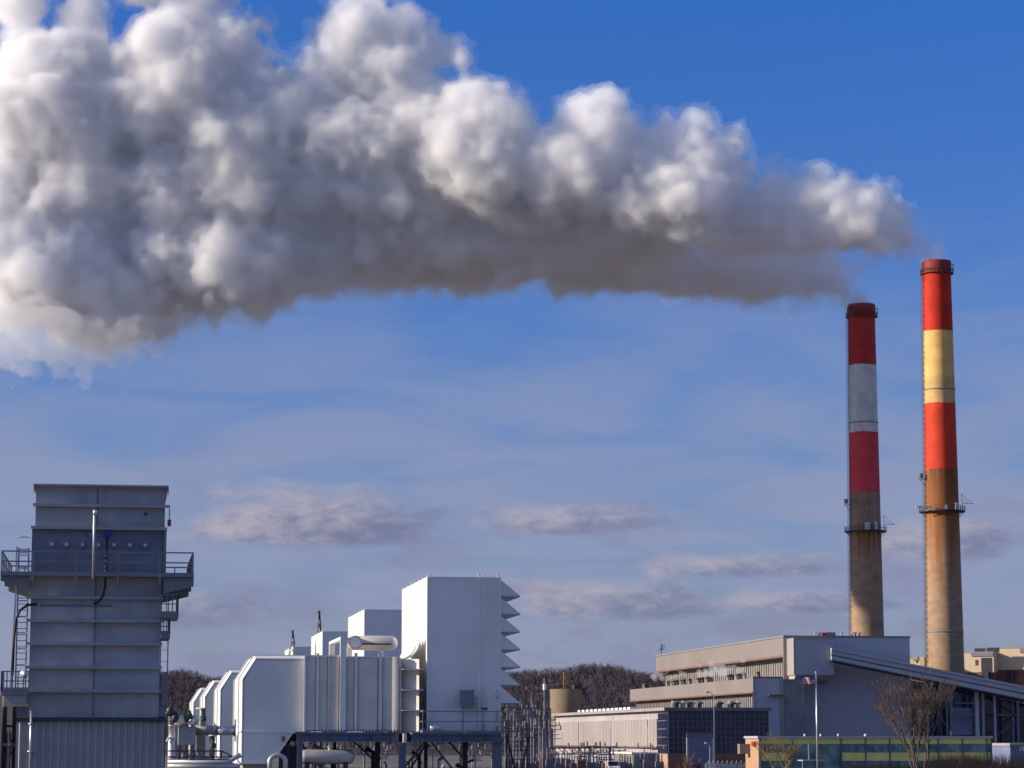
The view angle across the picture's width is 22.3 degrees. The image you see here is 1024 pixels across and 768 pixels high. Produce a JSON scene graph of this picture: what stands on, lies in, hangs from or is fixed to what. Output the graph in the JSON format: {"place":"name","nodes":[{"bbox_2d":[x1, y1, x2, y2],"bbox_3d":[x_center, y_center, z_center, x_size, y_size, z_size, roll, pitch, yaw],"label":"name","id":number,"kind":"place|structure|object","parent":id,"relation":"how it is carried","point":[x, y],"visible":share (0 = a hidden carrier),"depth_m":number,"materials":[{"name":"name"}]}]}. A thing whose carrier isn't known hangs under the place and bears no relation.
{"place":"outdoors","nodes":[
{"label":"outdoors","id":0,"kind":"place"},
{"bbox_2d":[0,687,3,767],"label":"duct column","id":1,"kind":"structure","parent":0,"point":[1,710],"depth_m":128.11,"materials":[{"name":"grey metal"}]},
{"bbox_2d":[285,645,310,654],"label":"filter house","id":2,"kind":"structure","parent":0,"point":[301,651],"depth_m":337.32,"materials":[{"name":"white paint"}]},
{"bbox_2d":[4,677,639,755],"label":"trees","id":3,"kind":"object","parent":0,"point":[392,752],"depth_m":926.90,"materials":[{"name":"brown plant"}]},
{"bbox_2d":[159,662,664,754],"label":"bare wood","id":4,"kind":"object","parent":3,"relation":"on","point":[635,679],"visible":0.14,"depth_m":1044.13,"materials":[{"name":"plant"}]},
{"bbox_2d":[311,629,347,654],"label":"filter house","id":5,"kind":"structure","parent":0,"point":[323,638],"depth_m":288.95,"materials":[{"name":"white paint"}]},
{"bbox_2d":[165,755,538,767],"bbox_3d":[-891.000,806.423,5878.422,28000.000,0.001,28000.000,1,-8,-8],"label":"ground","id":6,"kind":"structure","parent":0,"point":[452,760],"depth_m":642.62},
{"bbox_2d":[2,707,16,767],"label":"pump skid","id":7,"kind":"object","parent":6,"relation":"on","point":[8,758],"visible":0.91,"depth_m":129.33,"materials":[{"name":"metal"}]},
{"bbox_2d":[0,484,193,767],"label":"exhaust tower","id":8,"kind":"structure","parent":6,"relation":"on","point":[98,585],"depth_m":127.80,"materials":[{"name":"grey metal"}]},
{"bbox_2d":[165,705,175,736],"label":"pipe fitting","id":9,"kind":"object","parent":6,"relation":"on","point":[169,712],"visible":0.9,"depth_m":163.95,"materials":[{"name":"grey metal"}]},
{"bbox_2d":[166,725,176,767],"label":"vertical vessel","id":10,"kind":"object","parent":6,"relation":"on","point":[171,741],"visible":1,"depth_m":161.91,"materials":[{"name":"metal"}]},
{"bbox_2d":[169,712,178,724],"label":"pipe fitting","id":11,"kind":"object","parent":6,"relation":"on","point":[174,718],"visible":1,"depth_m":163.90,"materials":[{"name":"grey metal"}]},
{"bbox_2d":[174,715,185,747],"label":"pipe fitting","id":12,"kind":"object","parent":6,"relation":"on","point":[181,721],"visible":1,"depth_m":163.94,"materials":[{"name":"grey metal"}]},
{"bbox_2d":[178,727,195,758],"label":"insulated duct box","id":13,"kind":"object","parent":6,"relation":"on","point":[186,735],"visible":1,"depth_m":161.75,"materials":[{"name":"grey metal"}]},
{"bbox_2d":[184,710,192,758],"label":"pipe fitting","id":14,"kind":"object","parent":6,"relation":"on","point":[188,715],"visible":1,"depth_m":164.02,"materials":[{"name":"green metal"}]},
{"bbox_2d":[187,715,198,758],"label":"pipe fitting","id":15,"kind":"object","parent":6,"relation":"on","point":[193,721],"visible":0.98,"depth_m":164.05,"materials":[{"name":"grey metal"}]},
{"bbox_2d":[188,688,204,758],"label":"turbine enclosure","id":16,"kind":"object","parent":6,"relation":"on","point":[194,703],"visible":0.18,"depth_m":310.45,"materials":[{"name":"white paint"}]},
{"bbox_2d":[196,708,210,758],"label":"gate valve","id":17,"kind":"object","parent":6,"relation":"on","point":[202,718],"visible":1,"depth_m":162.88,"materials":[{"name":"green paint"}]},
{"bbox_2d":[168,750,241,767],"bbox_3d":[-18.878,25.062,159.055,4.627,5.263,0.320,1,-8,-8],"label":"storage tank","id":18,"kind":"object","parent":6,"relation":"on","point":[199,763],"visible":1,"depth_m":159.22,"materials":[{"name":"white metal"}]},
{"bbox_2d":[199,680,219,758],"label":"turbine enclosure","id":19,"kind":"object","parent":6,"relation":"on","point":[207,698],"visible":0.2,"depth_m":269.42,"materials":[{"name":"white paint"}]},
{"bbox_2d":[208,735,216,758],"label":"gate valve","id":20,"kind":"object","parent":6,"relation":"on","point":[212,745],"visible":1,"depth_m":161.72,"materials":[{"name":"green paint"}]},
{"bbox_2d":[195,725,235,758],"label":"pipe","id":21,"kind":"object","parent":6,"relation":"on","point":[216,730],"visible":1,"depth_m":162.84,"materials":[{"name":"metal"}]},
{"bbox_2d":[213,669,239,763],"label":"turbine enclosure","id":22,"kind":"object","parent":6,"relation":"on","point":[223,705],"visible":0.4,"depth_m":228.36,"materials":[{"name":"white paint"}]},
{"bbox_2d":[232,655,303,767],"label":"turbine enclosure","id":23,"kind":"object","parent":6,"relation":"on","point":[268,702],"visible":0.91,"depth_m":188.13,"materials":[{"name":"white paint"}]},
{"bbox_2d":[267,753,287,767],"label":"pipe bend","id":24,"kind":"object","parent":6,"relation":"on","point":[283,757],"visible":1,"depth_m":185.95,"materials":[{"name":"metal"}]},
{"bbox_2d":[279,736,296,767],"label":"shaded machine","id":25,"kind":"object","parent":6,"relation":"on","point":[288,751],"visible":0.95,"depth_m":188.35,"materials":[{"name":"metal"}]},
{"bbox_2d":[288,630,296,745],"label":"lattice mast","id":26,"kind":"object","parent":6,"relation":"on","point":[292,635],"visible":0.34,"depth_m":337.88,"materials":[{"name":"metal"}]},
{"bbox_2d":[313,611,321,767],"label":"lattice mast","id":27,"kind":"object","parent":6,"relation":"on","point":[319,618],"visible":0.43,"depth_m":298.80,"materials":[{"name":"metal"}]},
{"bbox_2d":[302,741,354,767],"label":"horizontal tank","id":28,"kind":"object","parent":6,"relation":"on","point":[344,757],"visible":1,"depth_m":187.72,"materials":[{"name":"metal"}]},
{"bbox_2d":[365,746,374,767],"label":"under deck pipework","id":29,"kind":"object","parent":6,"relation":"on","point":[371,751],"visible":0.76,"depth_m":195.96,"materials":[{"name":"metal"}]},
{"bbox_2d":[373,746,388,767],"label":"switchyard mast","id":30,"kind":"object","parent":6,"relation":"on","point":[381,751],"visible":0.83,"depth_m":425.24,"materials":[{"name":"metal"}]},
{"bbox_2d":[289,711,521,767],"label":"steel deck","id":31,"kind":"structure","parent":6,"relation":"on","point":[465,737],"depth_m":187.62,"materials":[{"name":"blue paint"}]},
{"bbox_2d":[303,653,424,731],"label":"intake duct","id":32,"kind":"object","parent":31,"relation":"on","point":[384,693],"visible":0.99,"depth_m":188.73,"materials":[{"name":"metal"}]},
{"bbox_2d":[329,637,351,730],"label":"pipe gantry","id":33,"kind":"object","parent":32,"relation":"on","point":[342,699],"visible":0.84,"depth_m":188.54,"materials":[{"name":"metal"}]},
{"bbox_2d":[346,636,397,655],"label":"silencer tube","id":34,"kind":"object","parent":32,"relation":"attached to","point":[382,643],"visible":0.95,"depth_m":191.52,"materials":[{"name":"metal"}]},
{"bbox_2d":[400,636,418,658],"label":"curved scoop","id":35,"kind":"object","parent":32,"relation":"on","point":[410,649],"visible":0.91,"depth_m":195.06,"materials":[{"name":"metal"}]},
{"bbox_2d":[402,574,520,729],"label":"filter house","id":36,"kind":"structure","parent":31,"relation":"on","point":[460,628],"depth_m":190.91,"materials":[{"name":"white paint"}]},
{"bbox_2d":[460,690,477,729],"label":"control cabinet","id":37,"kind":"object","parent":31,"relation":"on","point":[468,698],"visible":0.97,"depth_m":189.55,"materials":[{"name":"grey metal"}]},
{"bbox_2d":[451,687,498,732],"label":"riser pipe","id":38,"kind":"object","parent":31,"relation":"on","point":[483,708],"visible":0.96,"depth_m":190.10,"materials":[{"name":"metal"}]},
{"bbox_2d":[411,750,420,767],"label":"under deck pipework","id":39,"kind":"object","parent":6,"relation":"on","point":[418,761],"visible":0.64,"depth_m":196.31,"materials":[{"name":"metal"}]},
{"bbox_2d":[468,751,481,767],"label":"switchyard mast","id":40,"kind":"object","parent":6,"relation":"on","point":[475,760],"visible":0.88,"depth_m":452.93,"materials":[{"name":"metal"}]},
{"bbox_2d":[506,701,521,762],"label":"switchyard mast","id":41,"kind":"object","parent":6,"relation":"on","point":[513,706],"visible":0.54,"depth_m":429.41,"materials":[{"name":"metal"}]},
{"bbox_2d":[506,720,530,767],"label":"access stair","id":42,"kind":"object","parent":6,"relation":"on","point":[527,741],"visible":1,"depth_m":187.83,"materials":[{"name":"metal"}]},
{"bbox_2d":[507,707,550,758],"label":"switchyard portal","id":43,"kind":"object","parent":6,"relation":"on","point":[529,710],"visible":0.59,"depth_m":562.13,"materials":[{"name":"grey metal"}]},
{"bbox_2d":[505,728,552,760],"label":"switchyard portal","id":44,"kind":"object","parent":6,"relation":"on","point":[551,734],"visible":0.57,"depth_m":521.48,"materials":[{"name":"grey metal"}]},
{"bbox_2d":[524,710,538,763],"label":"switchyard mast","id":45,"kind":"object","parent":6,"relation":"on","point":[531,728],"visible":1,"depth_m":447.03,"materials":[{"name":"metal"}]},
{"bbox_2d":[526,710,540,763],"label":"switchyard mast","id":46,"kind":"object","parent":6,"relation":"on","point":[533,715],"visible":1,"depth_m":452.11,"materials":[{"name":"metal"}]},
{"bbox_2d":[530,756,537,767],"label":"circuit breaker","id":47,"kind":"object","parent":6,"relation":"on","point":[533,765],"visible":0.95,"depth_m":431.35,"materials":[{"name":"blue paint"}]},
{"bbox_2d":[520,711,548,760],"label":"switchyard portal","id":48,"kind":"object","parent":6,"relation":"on","point":[541,716],"visible":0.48,"depth_m":602.12,"materials":[{"name":"grey metal"}]},
{"bbox_2d":[535,720,550,767],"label":"switchyard mast","id":49,"kind":"object","parent":6,"relation":"on","point":[549,724],"visible":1,"depth_m":427.79,"materials":[{"name":"metal"}]},
{"bbox_2d":[539,751,546,767],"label":"circuit breaker","id":50,"kind":"object","parent":6,"relation":"on","point":[540,761],"visible":0.6,"depth_m":445.57,"materials":[{"name":"grey metal"}]},
{"bbox_2d":[538,671,550,756],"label":"switchyard mast","id":51,"kind":"object","parent":6,"relation":"on","point":[544,735],"visible":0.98,"depth_m":522.58,"materials":[{"name":"metal"}]},
{"bbox_2d":[545,751,554,767],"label":"circuit breaker","id":52,"kind":"object","parent":6,"relation":"on","point":[549,761],"visible":0.99,"depth_m":429.72,"materials":[{"name":"blue paint"}]},
{"bbox_2d":[560,751,568,767],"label":"circuit breaker","id":53,"kind":"object","parent":6,"relation":"on","point":[563,760],"visible":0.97,"depth_m":455.94,"materials":[{"name":"metal"}]},
{"bbox_2d":[550,672,585,756],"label":"storage silo","id":54,"kind":"object","parent":6,"relation":"on","point":[565,699],"visible":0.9,"depth_m":691.61,"materials":[{"name":"beige concrete"}]},
{"bbox_2d":[565,752,573,767],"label":"circuit breaker","id":55,"kind":"object","parent":6,"relation":"on","point":[568,762],"visible":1,"depth_m":453.13,"materials":[{"name":"metal"}]},
{"bbox_2d":[546,747,611,760],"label":"switchyard portal","id":56,"kind":"object","parent":6,"relation":"on","point":[564,748],"visible":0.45,"depth_m":472.08,"materials":[{"name":"grey metal"}]},
{"bbox_2d":[577,753,585,767],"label":"circuit breaker","id":57,"kind":"object","parent":6,"relation":"on","point":[581,763],"visible":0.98,"depth_m":436.93,"materials":[{"name":"grey metal"}]},
{"bbox_2d":[586,754,594,767],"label":"circuit breaker","id":58,"kind":"object","parent":6,"relation":"on","point":[591,763],"visible":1,"depth_m":434.13,"materials":[{"name":"blue paint"}]},
{"bbox_2d":[592,747,607,767],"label":"switchyard mast","id":59,"kind":"object","parent":6,"relation":"on","point":[599,757],"visible":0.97,"depth_m":434.63,"materials":[{"name":"metal"}]},
{"bbox_2d":[599,749,614,767],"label":"switchyard mast","id":60,"kind":"object","parent":6,"relation":"on","point":[606,759],"visible":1,"depth_m":426.39,"materials":[{"name":"metal"}]},
{"bbox_2d":[604,761,619,767],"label":"parked van","id":61,"kind":"object","parent":6,"relation":"on","point":[614,764],"visible":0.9,"depth_m":426.48,"materials":[{"name":"white paint"}]},
{"bbox_2d":[619,754,626,767],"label":"circuit breaker","id":62,"kind":"object","parent":6,"relation":"on","point":[622,764],"visible":0.99,"depth_m":430.40,"materials":[{"name":"metal"}]},
{"bbox_2d":[611,752,658,766],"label":"site shed","id":63,"kind":"structure","parent":6,"relation":"on","point":[652,755],"depth_m":444.09,"materials":[{"name":"white metal"}]},
{"bbox_2d":[632,754,641,767],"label":"circuit breaker","id":64,"kind":"object","parent":6,"relation":"on","point":[639,763],"visible":0.99,"depth_m":438.60,"materials":[{"name":"grey metal"}]},
{"bbox_2d":[643,752,651,767],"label":"circuit breaker","id":65,"kind":"object","parent":6,"relation":"on","point":[647,762],"visible":1,"depth_m":439.71,"materials":[{"name":"metal"}]},
{"bbox_2d":[655,754,663,767],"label":"circuit breaker","id":66,"kind":"object","parent":6,"relation":"on","point":[659,763],"visible":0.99,"depth_m":438.77,"materials":[{"name":"metal"}]},
{"bbox_2d":[551,700,771,767],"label":"hall","id":67,"kind":"structure","parent":6,"relation":"on","point":[677,731],"depth_m":508.62,"materials":[{"name":"white metal"}]},
{"bbox_2d":[657,738,667,745],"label":"side window","id":68,"kind":"structure","parent":67,"relation":"in","point":[661,741],"depth_m":510.58,"materials":[{"name":"glass"}]},
{"bbox_2d":[657,730,667,737],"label":"side window","id":69,"kind":"structure","parent":67,"relation":"in","point":[661,733],"depth_m":510.21,"materials":[{"name":"glass"}]},
{"bbox_2d":[657,713,667,720],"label":"side window","id":70,"kind":"structure","parent":67,"relation":"in","point":[661,716],"depth_m":511.21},
{"bbox_2d":[658,746,667,753],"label":"side window","id":71,"kind":"structure","parent":67,"relation":"in","point":[665,751],"depth_m":509.59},
{"bbox_2d":[658,721,667,728],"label":"side window","id":72,"kind":"structure","parent":67,"relation":"in","point":[661,725],"depth_m":510.09,"materials":[{"name":"glass"}]},
{"bbox_2d":[686,733,712,767],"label":"roller door","id":73,"kind":"structure","parent":67,"relation":"in","point":[695,745],"depth_m":505.62,"materials":[{"name":"metal"}]},
{"bbox_2d":[311,749,1023,767],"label":"undergrowth","id":74,"kind":"object","parent":6,"relation":"on","point":[1004,763],"visible":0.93,"depth_m":343.71,"materials":[{"name":"plant"}]},
{"bbox_2d":[677,754,702,767],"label":"bare shrub","id":75,"kind":"object","parent":6,"relation":"on","point":[689,763],"visible":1,"depth_m":353.39,"materials":[{"name":"brown plant"}]},
{"bbox_2d":[705,691,714,767],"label":"street lamp","id":76,"kind":"object","parent":6,"relation":"on","point":[714,725],"visible":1,"depth_m":486.87,"materials":[{"name":"grey metal"}]},
{"bbox_2d":[630,671,804,735],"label":"turbine hall","id":77,"kind":"structure","parent":6,"relation":"on","point":[782,698],"depth_m":564.05,"materials":[{"name":"metal"}]},
{"bbox_2d":[705,761,745,767],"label":"picket fence","id":78,"kind":"object","parent":6,"relation":"on","point":[741,765],"visible":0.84,"depth_m":405.12,"materials":[{"name":"metal"}]},
{"bbox_2d":[753,733,805,767],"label":"bare tree","id":79,"kind":"object","parent":6,"relation":"on","point":[790,757],"visible":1,"depth_m":340.14,"materials":[{"name":"brown plant"}]},
{"bbox_2d":[655,631,910,735],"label":"boiler house","id":80,"kind":"structure","parent":6,"relation":"on","point":[846,697],"depth_m":574.34,"materials":[{"name":"metal"}]},
{"bbox_2d":[798,744,825,767],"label":"entrance canopy","id":81,"kind":"object","parent":6,"relation":"on","point":[809,758],"visible":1,"depth_m":379.78,"materials":[{"name":"metal"}]},
{"bbox_2d":[815,671,818,767],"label":"flagpole","id":82,"kind":"object","parent":6,"relation":"on","point":[817,764],"visible":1,"depth_m":372.28,"materials":[{"name":"metal"}]},
{"bbox_2d":[803,676,814,684],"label":"flag","id":83,"kind":"object","parent":82,"relation":"attached to","point":[808,680],"visible":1,"depth_m":373.12,"materials":[{"name":"fabric"}]},
{"bbox_2d":[844,303,894,635],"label":"power station chimney","id":84,"kind":"object","parent":6,"relation":"on","point":[864,531],"visible":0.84,"depth_m":698.88,"materials":[{"name":"concrete"}]},
{"bbox_2d":[868,665,958,767],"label":"bare tree","id":85,"kind":"object","parent":6,"relation":"on","point":[920,703],"visible":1,"depth_m":338.64,"materials":[{"name":"brown plant"}]},
{"bbox_2d":[910,656,926,681],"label":"tan shed","id":86,"kind":"structure","parent":6,"relation":"on","point":[920,660],"depth_m":791.42,"materials":[{"name":"beige concrete"}]},
{"bbox_2d":[830,648,1023,742],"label":"conveyor gallery","id":87,"kind":"object","parent":6,"relation":"on","point":[1011,691],"visible":0.74,"depth_m":569.50,"materials":[{"name":"metal"}]},
{"bbox_2d":[915,259,971,684],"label":"power station chimney","id":88,"kind":"object","parent":6,"relation":"on","point":[941,509],"visible":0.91,"depth_m":638.43,"materials":[{"name":"concrete"}]},
{"bbox_2d":[950,754,978,767],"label":"bare shrub","id":89,"kind":"object","parent":6,"relation":"on","point":[960,757],"visible":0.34,"depth_m":354.28,"materials":[{"name":"brown plant"}]},
{"bbox_2d":[910,680,1023,742],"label":"steel frame hall","id":90,"kind":"structure","parent":6,"relation":"on","point":[977,714],"depth_m":576.84,"materials":[{"name":"metal"}]},
{"bbox_2d":[964,648,999,679],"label":"process building","id":91,"kind":"structure","parent":6,"relation":"on","point":[980,662],"depth_m":793.09,"materials":[{"name":"beige concrete"}]},
{"bbox_2d":[991,647,1023,703],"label":"filter building","id":92,"kind":"structure","parent":6,"relation":"on","point":[1010,664],"depth_m":793.94,"materials":[{"name":"beige concrete"}]},
{"bbox_2d":[992,743,1023,767],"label":"annex","id":93,"kind":"object","parent":6,"relation":"on","point":[1016,749],"visible":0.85,"depth_m":415.15,"materials":[{"name":"blue paint"}]},
{"bbox_2d":[348,607,418,732],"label":"filter house","id":94,"kind":"structure","parent":0,"point":[369,622],"depth_m":239.94,"materials":[{"name":"white paint"}]},
{"bbox_2d":[0,0,1023,686],"label":"sky","id":95,"kind":"structure","parent":0,"point":[551,298],"materials":[{"name":"blue"}]},
{"bbox_2d":[737,734,992,767],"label":"office building","id":96,"kind":"structure","parent":0,"point":[837,751],"depth_m":388.49,"materials":[{"name":"green brick"}]},
{"bbox_2d":[761,744,791,752],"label":"window","id":97,"kind":"structure","parent":96,"relation":"in","point":[787,745],"depth_m":386.54,"materials":[{"name":"glass"}]},
{"bbox_2d":[761,761,791,767],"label":"window","id":98,"kind":"structure","parent":96,"relation":"in","point":[765,764],"depth_m":386.16,"materials":[{"name":"glass"}]},
{"bbox_2d":[842,744,864,752],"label":"window","id":99,"kind":"structure","parent":96,"relation":"in","point":[845,747],"depth_m":388.24,"materials":[{"name":"glass"}]},
{"bbox_2d":[842,761,864,767],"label":"window","id":100,"kind":"structure","parent":96,"relation":"in","point":[844,763],"depth_m":387.86,"materials":[{"name":"glass"}]},
{"bbox_2d":[866,744,888,751],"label":"window","id":101,"kind":"structure","parent":96,"relation":"in","point":[869,747],"depth_m":388.81,"materials":[{"name":"glass"}]},
{"bbox_2d":[867,761,888,767],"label":"window","id":102,"kind":"structure","parent":96,"relation":"in","point":[868,762],"depth_m":388.53,"materials":[{"name":"glass"}]},
{"bbox_2d":[891,744,912,751],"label":"window","id":103,"kind":"structure","parent":96,"relation":"in","point":[894,747],"depth_m":389.29,"materials":[{"name":"glass"}]},
{"bbox_2d":[891,761,912,767],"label":"window","id":104,"kind":"structure","parent":96,"relation":"in","point":[901,762],"depth_m":389.00,"materials":[{"name":"glass"}]},
{"bbox_2d":[915,744,937,751],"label":"window","id":105,"kind":"structure","parent":96,"relation":"in","point":[933,746],"depth_m":389.95,"materials":[{"name":"glass"}]},
{"bbox_2d":[939,744,961,751],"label":"window","id":106,"kind":"structure","parent":96,"relation":"in","point":[942,747],"depth_m":390.52,"materials":[{"name":"glass"}]},
{"bbox_2d":[963,744,985,751],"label":"window","id":107,"kind":"structure","parent":96,"relation":"in","point":[967,747],"depth_m":391.00,"materials":[{"name":"glass"}]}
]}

